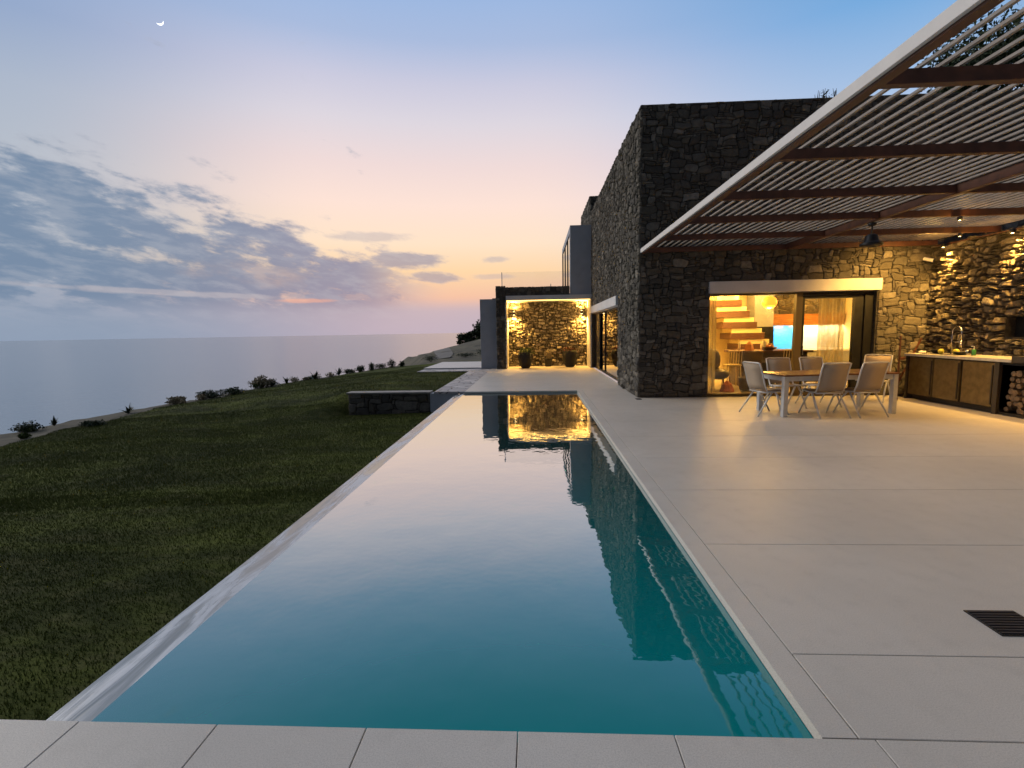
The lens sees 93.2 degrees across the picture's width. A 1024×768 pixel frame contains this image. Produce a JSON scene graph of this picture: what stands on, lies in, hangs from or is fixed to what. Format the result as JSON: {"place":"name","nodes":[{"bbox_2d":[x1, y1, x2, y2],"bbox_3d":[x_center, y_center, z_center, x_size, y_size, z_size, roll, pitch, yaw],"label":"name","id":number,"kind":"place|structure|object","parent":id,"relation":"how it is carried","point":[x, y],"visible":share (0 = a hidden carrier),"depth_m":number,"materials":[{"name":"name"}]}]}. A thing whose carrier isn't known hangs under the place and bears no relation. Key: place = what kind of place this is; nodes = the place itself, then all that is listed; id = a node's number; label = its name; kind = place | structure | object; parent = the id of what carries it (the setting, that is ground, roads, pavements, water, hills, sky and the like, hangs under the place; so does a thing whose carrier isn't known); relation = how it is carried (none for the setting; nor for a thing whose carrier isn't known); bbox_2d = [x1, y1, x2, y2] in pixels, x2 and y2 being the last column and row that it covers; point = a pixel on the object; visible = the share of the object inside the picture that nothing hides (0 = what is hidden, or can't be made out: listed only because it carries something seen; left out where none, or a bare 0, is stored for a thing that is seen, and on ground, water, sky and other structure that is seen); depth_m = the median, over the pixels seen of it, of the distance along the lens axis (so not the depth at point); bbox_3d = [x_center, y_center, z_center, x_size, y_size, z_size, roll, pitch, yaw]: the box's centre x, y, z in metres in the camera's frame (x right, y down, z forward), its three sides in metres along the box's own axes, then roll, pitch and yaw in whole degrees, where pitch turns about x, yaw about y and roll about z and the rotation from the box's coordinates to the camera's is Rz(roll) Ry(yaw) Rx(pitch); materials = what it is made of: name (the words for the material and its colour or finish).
{"place":"outdoors","nodes":[
{"label":"outdoors","id":0,"kind":"place"},
{"bbox_2d":[0,365,410,445],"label":"dirt bank","id":1,"kind":"structure","parent":0,"point":[7,438],"depth_m":14.39,"materials":[{"name":"soil"}]},
{"bbox_2d":[18,432,31,438],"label":"dry tuft","id":2,"kind":"object","parent":1,"relation":"on","point":[24,435],"visible":0.94,"depth_m":12.43,"materials":[{"name":"green plant"}]},
{"bbox_2d":[8,420,46,432],"bbox_3d":[-13.623,1.211,13.634,0.874,0.372,0.641,-3,6,-18],"label":"shrub","id":3,"kind":"object","parent":1,"relation":"on","point":[25,427],"visible":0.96,"depth_m":13.55,"materials":[{"name":"green plant"}]},
{"bbox_2d":[23,427,36,432],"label":"dry tuft","id":4,"kind":"object","parent":1,"relation":"on","point":[30,429],"visible":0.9,"depth_m":13.53,"materials":[{"name":"green plant"}]},
{"bbox_2d":[49,416,57,425],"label":"agave","id":5,"kind":"object","parent":1,"relation":"on","point":[54,422],"visible":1,"depth_m":14.26,"materials":[{"name":"green plant"}]},
{"bbox_2d":[122,405,134,412],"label":"agave","id":6,"kind":"object","parent":1,"relation":"on","point":[127,410],"visible":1,"depth_m":15.32,"materials":[{"name":"green plant"}]},
{"bbox_2d":[164,395,186,403],"bbox_3d":[-11.868,0.580,17.153,0.768,0.337,0.462,-1,6,3],"label":"dry tuft","id":7,"kind":"object","parent":1,"relation":"on","point":[174,399],"visible":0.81,"depth_m":17.04,"materials":[{"name":"green plant"}]},
{"bbox_2d":[195,393,207,399],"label":"dry tuft","id":8,"kind":"object","parent":1,"relation":"on","point":[202,397],"visible":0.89,"depth_m":17.99,"materials":[{"name":"green plant"}]},
{"bbox_2d":[196,389,225,398],"bbox_3d":[-11.393,0.396,18.335,1.243,0.438,0.750,-1,6,3],"label":"shrub","id":9,"kind":"object","parent":1,"relation":"on","point":[212,394],"visible":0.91,"depth_m":18.27,"materials":[{"name":"green plant"}]},
{"bbox_2d":[249,383,261,388],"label":"dry tuft","id":10,"kind":"object","parent":1,"relation":"on","point":[254,386],"visible":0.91,"depth_m":21.20,"materials":[{"name":"green plant"}]},
{"bbox_2d":[248,375,274,387],"bbox_3d":[-11.057,-0.096,21.392,1.157,0.670,0.673,-1,6,3],"label":"shrub","id":11,"kind":"object","parent":1,"relation":"on","point":[264,381],"visible":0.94,"depth_m":21.29,"materials":[{"name":"green plant"}]},
{"bbox_2d":[289,377,301,381],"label":"dry tuft","id":12,"kind":"object","parent":1,"relation":"on","point":[294,379],"visible":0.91,"depth_m":23.05,"materials":[{"name":"green plant"}]},
{"bbox_2d":[309,371,320,378],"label":"agave","id":13,"kind":"object","parent":1,"relation":"on","point":[315,376],"visible":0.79,"depth_m":23.80,"materials":[{"name":"green plant"}]},
{"bbox_2d":[325,372,333,376],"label":"dry tuft","id":14,"kind":"object","parent":1,"relation":"on","point":[329,375],"visible":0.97,"depth_m":24.79,"materials":[{"name":"green plant"}]},
{"bbox_2d":[0,361,475,719],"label":"lawn","id":15,"kind":"structure","parent":0,"point":[81,665],"depth_m":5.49,"materials":[{"name":"green plant"}]},
{"bbox_2d":[76,419,107,426],"bbox_3d":[-11.817,1.127,13.692,0.815,0.225,0.567,-1,6,3],"label":"shrub","id":16,"kind":"object","parent":15,"relation":"on","point":[88,423],"visible":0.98,"depth_m":13.61,"materials":[{"name":"green plant"}]},
{"bbox_2d":[220,386,246,395],"bbox_3d":[-11.036,0.284,19.192,0.948,0.400,0.889,-5,7,-35],"label":"shrub","id":17,"kind":"object","parent":15,"relation":"on","point":[234,391],"visible":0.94,"depth_m":19.12,"materials":[{"name":"green plant"}]},
{"bbox_2d":[266,378,279,386],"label":"shrub","id":18,"kind":"object","parent":15,"relation":"on","point":[273,384],"visible":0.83,"depth_m":21.52,"materials":[{"name":"green plant"}]},
{"bbox_2d":[342,369,354,373],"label":"shrub","id":19,"kind":"object","parent":15,"relation":"on","point":[348,371],"visible":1,"depth_m":25.55,"materials":[{"name":"green plant"}]},
{"bbox_2d":[356,365,364,371],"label":"shrub","id":20,"kind":"object","parent":15,"relation":"on","point":[360,369],"visible":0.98,"depth_m":26.61,"materials":[{"name":"green plant"}]},
{"bbox_2d":[368,362,374,369],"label":"shrub","id":21,"kind":"object","parent":15,"relation":"on","point":[371,366],"visible":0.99,"depth_m":26.81,"materials":[{"name":"green plant"}]},
{"bbox_2d":[374,363,388,368],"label":"shrub","id":22,"kind":"object","parent":15,"relation":"on","point":[381,366],"visible":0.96,"depth_m":27.29,"materials":[{"name":"green plant"}]},
{"bbox_2d":[387,359,395,367],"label":"shrub","id":23,"kind":"object","parent":15,"relation":"on","point":[390,364],"visible":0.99,"depth_m":27.57,"materials":[{"name":"green plant"}]},
{"bbox_2d":[346,390,456,414],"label":"retaining wall","id":24,"kind":"structure","parent":15,"relation":"on","point":[388,402],"depth_m":13.39,"materials":[{"name":"grey stone"}]},
{"bbox_2d":[0,333,617,433],"bbox_3d":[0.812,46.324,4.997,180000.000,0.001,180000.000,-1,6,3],"label":"sea","id":25,"kind":"structure","parent":0,"point":[43,382],"depth_m":809.41,"materials":[{"name":"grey liquid"}]},
{"bbox_2d":[397,339,480,365],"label":"hillside","id":26,"kind":"structure","parent":0,"point":[473,347],"depth_m":38.40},
{"bbox_2d":[421,354,437,361],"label":"shrub","id":27,"kind":"object","parent":26,"relation":"on","point":[428,357],"visible":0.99,"depth_m":30.43,"materials":[{"name":"green plant"}]},
{"bbox_2d":[456,333,474,344],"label":"tree","id":28,"kind":"object","parent":26,"relation":"on","point":[462,337],"visible":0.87,"depth_m":59.61,"materials":[{"name":"green plant"}]},
{"bbox_2d":[453,353,477,356],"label":"shrub","id":29,"kind":"object","parent":26,"relation":"on","point":[463,354],"visible":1,"depth_m":31.63,"materials":[{"name":"green plant"}]},
{"bbox_2d":[465,331,475,339],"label":"tree","id":30,"kind":"object","parent":26,"relation":"on","point":[468,333],"visible":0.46,"depth_m":60.05,"materials":[{"name":"green plant"}]},
{"bbox_2d":[471,328,480,339],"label":"tree","id":31,"kind":"object","parent":26,"relation":"on","point":[476,332],"visible":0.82,"depth_m":57.53,"materials":[{"name":"green plant"}]},
{"bbox_2d":[472,319,479,334],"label":"tree","id":32,"kind":"object","parent":26,"relation":"on","point":[477,325],"visible":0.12,"depth_m":58.41,"materials":[{"name":"green plant"}]},
{"bbox_2d":[432,347,452,358],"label":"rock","id":33,"kind":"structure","parent":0,"point":[439,354],"depth_m":37.55,"materials":[{"name":"grey stone"}]},
{"bbox_2d":[91,392,811,737],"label":"pool water","id":34,"kind":"structure","parent":0,"point":[519,562],"depth_m":2.84,"materials":[{"name":"teal liquid"}]},
{"bbox_2d":[424,361,480,369],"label":"paving","id":35,"kind":"structure","parent":0,"point":[460,365],"depth_m":22.85,"materials":[{"name":"white concrete"}]},
{"bbox_2d":[417,369,490,372],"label":"stone path","id":36,"kind":"structure","parent":0,"point":[445,370],"depth_m":20.79,"materials":[{"name":"grey stone"}]},
{"bbox_2d":[434,371,487,393],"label":"stone path","id":37,"kind":"structure","parent":0,"point":[462,384],"depth_m":15.33,"materials":[{"name":"grey stone"}]},
{"bbox_2d":[0,365,1023,767],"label":"terrace","id":38,"kind":"structure","parent":0,"point":[870,555],"depth_m":2.96,"materials":[{"name":"tile"}]},
{"bbox_2d":[480,298,496,368],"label":"white wall","id":39,"kind":"structure","parent":38,"relation":"on","point":[488,333],"depth_m":21.26,"materials":[{"name":"grey paint"}]},
{"bbox_2d":[517,347,534,367],"bbox_3d":[0.584,-1.167,21.183,0.817,0.953,0.727,-6,8,-37],"label":"potted plant","id":40,"kind":"object","parent":38,"relation":"on","point":[525,358],"visible":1,"depth_m":20.98,"materials":[{"name":"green plant"}]},
{"bbox_2d":[544,350,552,366],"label":"potted plant","id":41,"kind":"object","parent":38,"relation":"on","point":[548,361],"visible":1,"depth_m":21.92,"materials":[{"name":"green plant"}]},
{"bbox_2d":[561,346,577,366],"bbox_3d":[2.571,-1.255,21.550,0.788,0.980,0.762,-1,6,3],"label":"potted plant","id":42,"kind":"object","parent":38,"relation":"on","point":[569,355],"visible":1,"depth_m":21.32,"materials":[{"name":"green plant"}]},
{"bbox_2d":[517,392,812,751],"bbox_3d":[-0.028,1.544,7.616,3.050,1.398,11.210,-1,6,3],"label":"pool basin","id":43,"kind":"object","parent":38,"relation":"in","point":[713,592],"visible":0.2,"depth_m":2.78,"materials":[{"name":"tile"}]},
{"bbox_2d":[495,90,1023,396],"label":"stone house","id":44,"kind":"structure","parent":38,"relation":"on","point":[639,327],"depth_m":11.04,"materials":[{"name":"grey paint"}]},
{"bbox_2d":[518,299,589,300],"bbox_3d":[1.539,-3.579,20.669,3.550,0.020,0.030,-1,6,3],"label":"led strip","id":45,"kind":"object","parent":44,"relation":"attached to","point":[542,300],"visible":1,"depth_m":20.67,"materials":[{"name":"yellow"}]},
{"bbox_2d":[562,254,562,285],"bbox_3d":[2.780,-5.813,26.349,0.080,2.390,0.150,-1,6,3],"label":"window frame","id":46,"kind":"structure","parent":44,"relation":"in","point":[562,254],"depth_m":26.24,"materials":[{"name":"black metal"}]},
{"bbox_2d":[563,234,569,285],"bbox_3d":[2.642,-5.503,23.499,0.080,2.390,5.590,-1,6,3],"label":"window frame","id":47,"kind":"structure","parent":44,"relation":"in","point":[564,258],"depth_m":23.27,"materials":[{"name":"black metal"}]},
{"bbox_2d":[567,241,567,285],"bbox_3d":[2.589,-5.383,22.391,0.080,2.390,0.080,-1,6,3],"label":"window frame","id":48,"kind":"structure","parent":44,"relation":"in","point":[567,241],"depth_m":22.34,"materials":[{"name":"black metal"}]},
{"bbox_2d":[595,307,617,379],"bbox_3d":[3.437,-1.493,17.446,0.110,2.308,6.700,-1,6,3],"label":"window frame","id":49,"kind":"structure","parent":44,"relation":"in","point":[606,325],"depth_m":17.55,"materials":[{"name":"black metal"}]},
{"bbox_2d":[707,296,716,392],"bbox_3d":[4.755,-0.972,11.693,0.320,2.380,0.098,-1,6,3],"label":"curtain","id":50,"kind":"object","parent":44,"relation":"hanging from","point":[712,343],"visible":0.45,"depth_m":11.69,"materials":[{"name":"white fabric"}]},
{"bbox_2d":[715,350,730,382],"bbox_3d":[5.322,-0.394,12.553,0.604,1.052,0.586,-1,6,3],"label":"armchair","id":51,"kind":"object","parent":44,"relation":"on","point":[721,374],"visible":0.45,"depth_m":12.39,"materials":[{"name":"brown fabric"}]},
{"bbox_2d":[721,350,742,385],"bbox_3d":[5.851,-0.406,12.874,0.408,0.985,0.406,-1,6,3],"label":"bar stool","id":52,"kind":"object","parent":44,"relation":"on","point":[733,364],"visible":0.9,"depth_m":12.70,"materials":[{"name":"brown wood"}]},
{"bbox_2d":[716,296,771,349],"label":"staircase","id":53,"kind":"structure","parent":44,"relation":"on","point":[732,314],"depth_m":15.28,"materials":[{"name":"brown wood"}]},
{"bbox_2d":[738,376,749,390],"bbox_3d":[5.858,-0.001,12.103,0.400,0.340,0.394,-1,6,3],"label":"basket","id":54,"kind":"object","parent":44,"relation":"on","point":[742,384],"visible":0.56,"depth_m":12.00,"materials":[{"name":"brown wicker"}]},
{"bbox_2d":[762,295,776,308],"bbox_3d":[7.277,-2.518,13.675,0.400,0.780,0.400,-1,6,3],"label":"pendant lamp","id":55,"kind":"object","parent":44,"relation":"hanging from","point":[769,302],"visible":0.94,"depth_m":13.57,"materials":[{"name":"yellow glass"}]},
{"bbox_2d":[757,314,848,361],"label":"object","id":56,"kind":"object","parent":44,"relation":"on","point":[778,334],"visible":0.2,"depth_m":16.35,"materials":[{"name":"wood"}]},
{"bbox_2d":[817,88,836,97],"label":"roof plant","id":57,"kind":"object","parent":44,"relation":"on","point":[824,93],"visible":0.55,"depth_m":10.79,"materials":[{"name":"green plant"}]},
{"bbox_2d":[815,298,845,387],"bbox_3d":[7.622,-1.011,11.582,0.600,2.380,0.096,-1,6,3],"label":"curtain","id":58,"kind":"object","parent":44,"relation":"hanging from","point":[831,327],"visible":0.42,"depth_m":11.55,"materials":[{"name":"white fabric"}]},
{"bbox_2d":[923,257,934,261],"bbox_3d":[9.202,-2.742,10.686,0.136,0.132,0.218,-5,7,-32],"label":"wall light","id":59,"kind":"object","parent":44,"relation":"attached to","point":[928,259],"visible":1,"depth_m":10.64,"materials":[{"name":"white plastic"}]},
{"bbox_2d":[739,361,788,416],"bbox_3d":[4.689,0.069,8.996,0.652,0.985,0.566,-2,6,-9],"label":"garden chair","id":60,"kind":"object","parent":38,"relation":"on","point":[754,374],"visible":0.9,"depth_m":8.93,"materials":[{"name":"fabric"}]},
{"bbox_2d":[763,357,806,408],"bbox_3d":[5.509,-0.030,9.775,0.566,0.985,0.652,-1,6,-1],"label":"garden chair","id":61,"kind":"object","parent":38,"relation":"on","point":[778,364],"visible":0.74,"depth_m":9.97,"materials":[{"name":"fabric"}]},
{"bbox_2d":[795,356,841,407],"bbox_3d":[6.231,-0.048,9.829,0.566,0.985,0.652,-1,6,-3],"label":"garden chair","id":62,"kind":"object","parent":38,"relation":"on","point":[812,363],"visible":0.48,"depth_m":10.03,"materials":[{"name":"fabric"}]},
{"bbox_2d":[798,362,851,418],"bbox_3d":[5.612,0.086,8.686,0.566,0.985,0.652,-1,6,-1],"label":"garden chair","id":63,"kind":"object","parent":38,"relation":"on","point":[833,377],"visible":1,"depth_m":8.47,"materials":[{"name":"fabric"}]},
{"bbox_2d":[756,369,899,416],"bbox_3d":[5.860,0.148,9.078,2.170,0.755,0.860,-1,6,-4],"label":"dining table","id":64,"kind":"object","parent":38,"relation":"on","point":[785,377],"visible":0.68,"depth_m":8.73,"materials":[{"name":"white wood"}]},
{"bbox_2d":[640,0,1023,253],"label":"pergola","id":65,"kind":"object","parent":38,"relation":"on","point":[892,70],"visible":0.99,"depth_m":5.64,"materials":[{"name":"white paint"}]},
{"bbox_2d":[859,222,883,247],"bbox_3d":[6.030,-2.503,8.117,0.330,0.385,0.330,-1,6,3],"label":"hanging fixture","id":66,"kind":"object","parent":65,"relation":"hanging from","point":[871,240],"visible":1,"depth_m":8.05,"materials":[{"name":"black metal"}]},
{"bbox_2d":[1009,228,1015,232],"bbox_3d":[9.074,-2.775,8.776,0.088,0.081,0.088,-1,6,3],"label":"spot lamp","id":67,"kind":"object","parent":65,"relation":"attached to","point":[1012,230],"visible":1,"depth_m":8.75,"materials":[{"name":"black metal"}]},
{"bbox_2d":[833,361,889,417],"bbox_3d":[6.278,0.072,8.703,0.566,0.985,0.652,-2,6,-6],"label":"garden chair","id":68,"kind":"object","parent":38,"relation":"on","point":[871,378],"visible":0.91,"depth_m":8.49,"materials":[{"name":"fabric"}]},
{"bbox_2d":[853,354,892,402],"bbox_3d":[7.715,-0.129,10.338,0.652,0.985,0.566,-6,8,-39],"label":"garden chair","id":69,"kind":"object","parent":38,"relation":"on","point":[884,357],"visible":0.5,"depth_m":10.38,"materials":[{"name":"fabric"}]},
{"bbox_2d":[897,335,922,399],"bbox_3d":[8.581,-0.387,10.701,1.224,1.385,0.361,-5,7,-33],"label":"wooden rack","id":70,"kind":"object","parent":38,"relation":"on","point":[899,358],"visible":0.56,"depth_m":10.26,"materials":[{"name":"brown wood"}]},
{"bbox_2d":[904,326,1023,418],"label":"kitchen counter","id":71,"kind":"object","parent":38,"relation":"on","point":[980,382],"visible":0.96,"depth_m":9.25,"materials":[{"name":"grey concrete"}]},
{"bbox_2d":[908,357,933,396],"bbox_3d":[8.643,-0.158,10.250,0.060,0.785,0.620,-1,6,3],"label":"cupboard door","id":72,"kind":"structure","parent":71,"relation":"in","point":[920,381],"depth_m":10.21,"materials":[{"name":"brown wood"}]},
{"bbox_2d":[929,349,944,352],"bbox_3d":[8.992,-0.686,10.246,0.280,0.080,0.280,-1,6,3],"label":"bowl","id":73,"kind":"object","parent":71,"relation":"on","point":[933,350],"visible":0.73,"depth_m":10.23,"materials":[{"name":"ceramic"}]},
{"bbox_2d":[932,359,961,400],"bbox_3d":[8.612,-0.088,9.609,0.060,0.785,0.610,-1,6,3],"label":"cupboard door","id":74,"kind":"structure","parent":71,"relation":"in","point":[946,385],"depth_m":9.57,"materials":[{"name":"brown wood"}]},
{"bbox_2d":[954,351,966,354],"bbox_3d":[8.880,-0.610,9.595,0.220,0.060,0.220,-1,6,3],"label":"bowl","id":75,"kind":"object","parent":71,"relation":"on","point":[960,353],"visible":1,"depth_m":9.54,"materials":[{"name":"black ceramic"}]},
{"bbox_2d":[971,346,975,355],"bbox_3d":[8.910,-0.643,9.348,0.086,0.190,0.068,-1,6,3],"label":"soap bottle","id":76,"kind":"object","parent":71,"relation":"on","point":[973,352],"visible":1,"depth_m":9.33,"materials":[{"name":"green plastic"}]},
{"bbox_2d":[960,361,994,406],"bbox_3d":[8.579,-0.014,8.929,0.060,0.785,0.640,-1,6,3],"label":"cupboard door","id":77,"kind":"structure","parent":71,"relation":"in","point":[977,377],"depth_m":8.91,"materials":[{"name":"brown wood"}]},
{"bbox_2d":[1004,407,1017,410],"bbox_3d":[8.874,0.434,8.454,0.485,0.074,0.077,-1,6,3],"label":"log","id":78,"kind":"object","parent":71,"relation":"in","point":[1010,408],"visible":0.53,"depth_m":8.43,"materials":[{"name":"brown wood"}]},
{"bbox_2d":[1007,401,1022,406],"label":"log","id":79,"kind":"object","parent":71,"relation":"in","point":[1009,403],"visible":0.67,"depth_m":8.38,"materials":[{"name":"brown wood"}]},
{"bbox_2d":[1009,383,1023,387],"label":"log","id":80,"kind":"object","parent":71,"relation":"in","point":[1012,385],"visible":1,"depth_m":8.31,"materials":[{"name":"brown wood"}]},
{"bbox_2d":[1010,377,1023,380],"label":"log","id":81,"kind":"object","parent":71,"relation":"in","point":[1013,378],"visible":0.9,"depth_m":8.34,"materials":[{"name":"brown wood"}]},
{"bbox_2d":[1012,390,1022,395],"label":"log","id":82,"kind":"object","parent":71,"relation":"in","point":[1016,392],"visible":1,"depth_m":8.25,"materials":[{"name":"brown wood"}]},
{"bbox_2d":[1016,384,1023,388],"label":"log","id":83,"kind":"object","parent":82,"relation":"on","point":[1019,386],"visible":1,"depth_m":8.21,"materials":[{"name":"brown wood"}]},
{"bbox_2d":[1014,396,1023,400],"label":"log","id":84,"kind":"object","parent":71,"relation":"in","point":[1017,398],"visible":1,"depth_m":8.23,"materials":[{"name":"brown wood"}]},
{"bbox_2d":[1016,371,1023,376],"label":"log","id":85,"kind":"object","parent":71,"relation":"in","point":[1019,373],"visible":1,"depth_m":8.18,"materials":[{"name":"brown wood"}]},
{"bbox_2d":[1017,402,1023,408],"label":"log","id":86,"kind":"object","parent":71,"relation":"in","point":[1020,405],"visible":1,"depth_m":8.19,"materials":[{"name":"brown wood"}]},
{"bbox_2d":[963,610,1023,635],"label":"floor grate","id":87,"kind":"object","parent":38,"relation":"on","point":[1005,622],"visible":1,"depth_m":2.61,"materials":[{"name":"black metal"}]},
{"bbox_2d":[0,0,1023,340],"label":"sky","id":88,"kind":"structure","parent":0,"point":[220,168],"materials":[{"name":"blue"}]},
{"bbox_2d":[720,381,733,392],"bbox_3d":[5.322,0.057,11.985,0.333,0.270,0.333,-3,7,-20],"label":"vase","id":89,"kind":"object","parent":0,"point":[726,386],"visible":1,"depth_m":11.88,"materials":[{"name":"ceramic"}]},
{"bbox_2d":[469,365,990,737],"bbox_3d":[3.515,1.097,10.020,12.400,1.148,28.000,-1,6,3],"label":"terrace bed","id":90,"kind":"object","parent":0,"point":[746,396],"visible":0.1,"depth_m":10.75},
{"bbox_2d":[577,390,857,739],"bbox_3d":[1.551,0.803,7.459,0.134,0.050,11.206,-1,6,3],"label":"coping","id":91,"kind":"object","parent":90,"relation":"on","point":[818,714],"visible":0.95,"depth_m":2.65,"materials":[{"name":"concrete"}]},
{"bbox_2d":[924,225,1023,355],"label":"kitchen wall","id":92,"kind":"structure","parent":90,"relation":"on","point":[977,289],"depth_m":9.64,"materials":[{"name":"brown stone"}]},
{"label":"pool wall","id":93,"kind":"structure","parent":90,"relation":"on","visible":0},
{"bbox_2d":[47,394,462,721],"bbox_3d":[-1.688,0.912,7.653,0.246,0.084,11.260,-1,6,3],"label":"overflow ledge","id":94,"kind":"object","parent":93,"relation":"on","point":[93,700],"visible":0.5,"depth_m":2.98,"materials":[{"name":"stone"}]},
{"bbox_2d":[724,349,813,384],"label":"kitchen island","id":95,"kind":"structure","parent":0,"point":[758,355],"depth_m":13.11,"materials":[{"name":"brown wood"}]},
{"bbox_2d":[744,341,753,350],"bbox_3d":[6.504,-1.043,13.268,0.184,0.250,0.184,-7,8,-42],"label":"lantern","id":96,"kind":"object","parent":95,"relation":"on","point":[749,346],"visible":1,"depth_m":13.22,"materials":[{"name":"orange"}]},
{"bbox_2d":[760,341,767,349],"bbox_3d":[6.904,-1.048,13.248,0.200,0.250,0.197,-1,6,3],"label":"vase","id":97,"kind":"object","parent":95,"relation":"on","point":[764,343],"visible":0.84,"depth_m":13.19,"materials":[{"name":"white ceramic"}]},
{"bbox_2d":[762,347,776,349],"bbox_3d":[7.000,-0.959,13.152,0.380,0.090,0.380,-1,6,3],"label":"fruit bowl","id":98,"kind":"object","parent":95,"relation":"on","point":[769,348],"visible":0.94,"depth_m":13.04,"materials":[{"name":"brown"}]},
{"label":"upper hill","id":99,"kind":"structure","parent":0,"visible":0},
{"bbox_2d":[917,35,1016,92],"bbox_3d":[15.033,-9.600,16.431,2.877,3.651,2.681,-1,6,3],"label":"tree","id":100,"kind":"object","parent":99,"relation":"on","point":[974,61],"visible":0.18,"depth_m":15.84,"materials":[{"name":"green plant"}]},
{"bbox_2d":[919,3,1023,93],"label":"tree","id":101,"kind":"object","parent":99,"relation":"on","point":[1009,27],"visible":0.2,"depth_m":16.38,"materials":[{"name":"green plant"}]},
{"bbox_3d":[8.870,0.246,8.334,0.476,0.105,0.105,-1,6,3],"label":"log","id":102,"kind":"object","parent":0,"visible":0},
{"bbox_2d":[1008,388,1023,394],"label":"log","id":103,"kind":"object","parent":102,"relation":"on","point":[1010,390],"visible":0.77,"depth_m":8.37,"materials":[{"name":"brown wood"}]}
]}

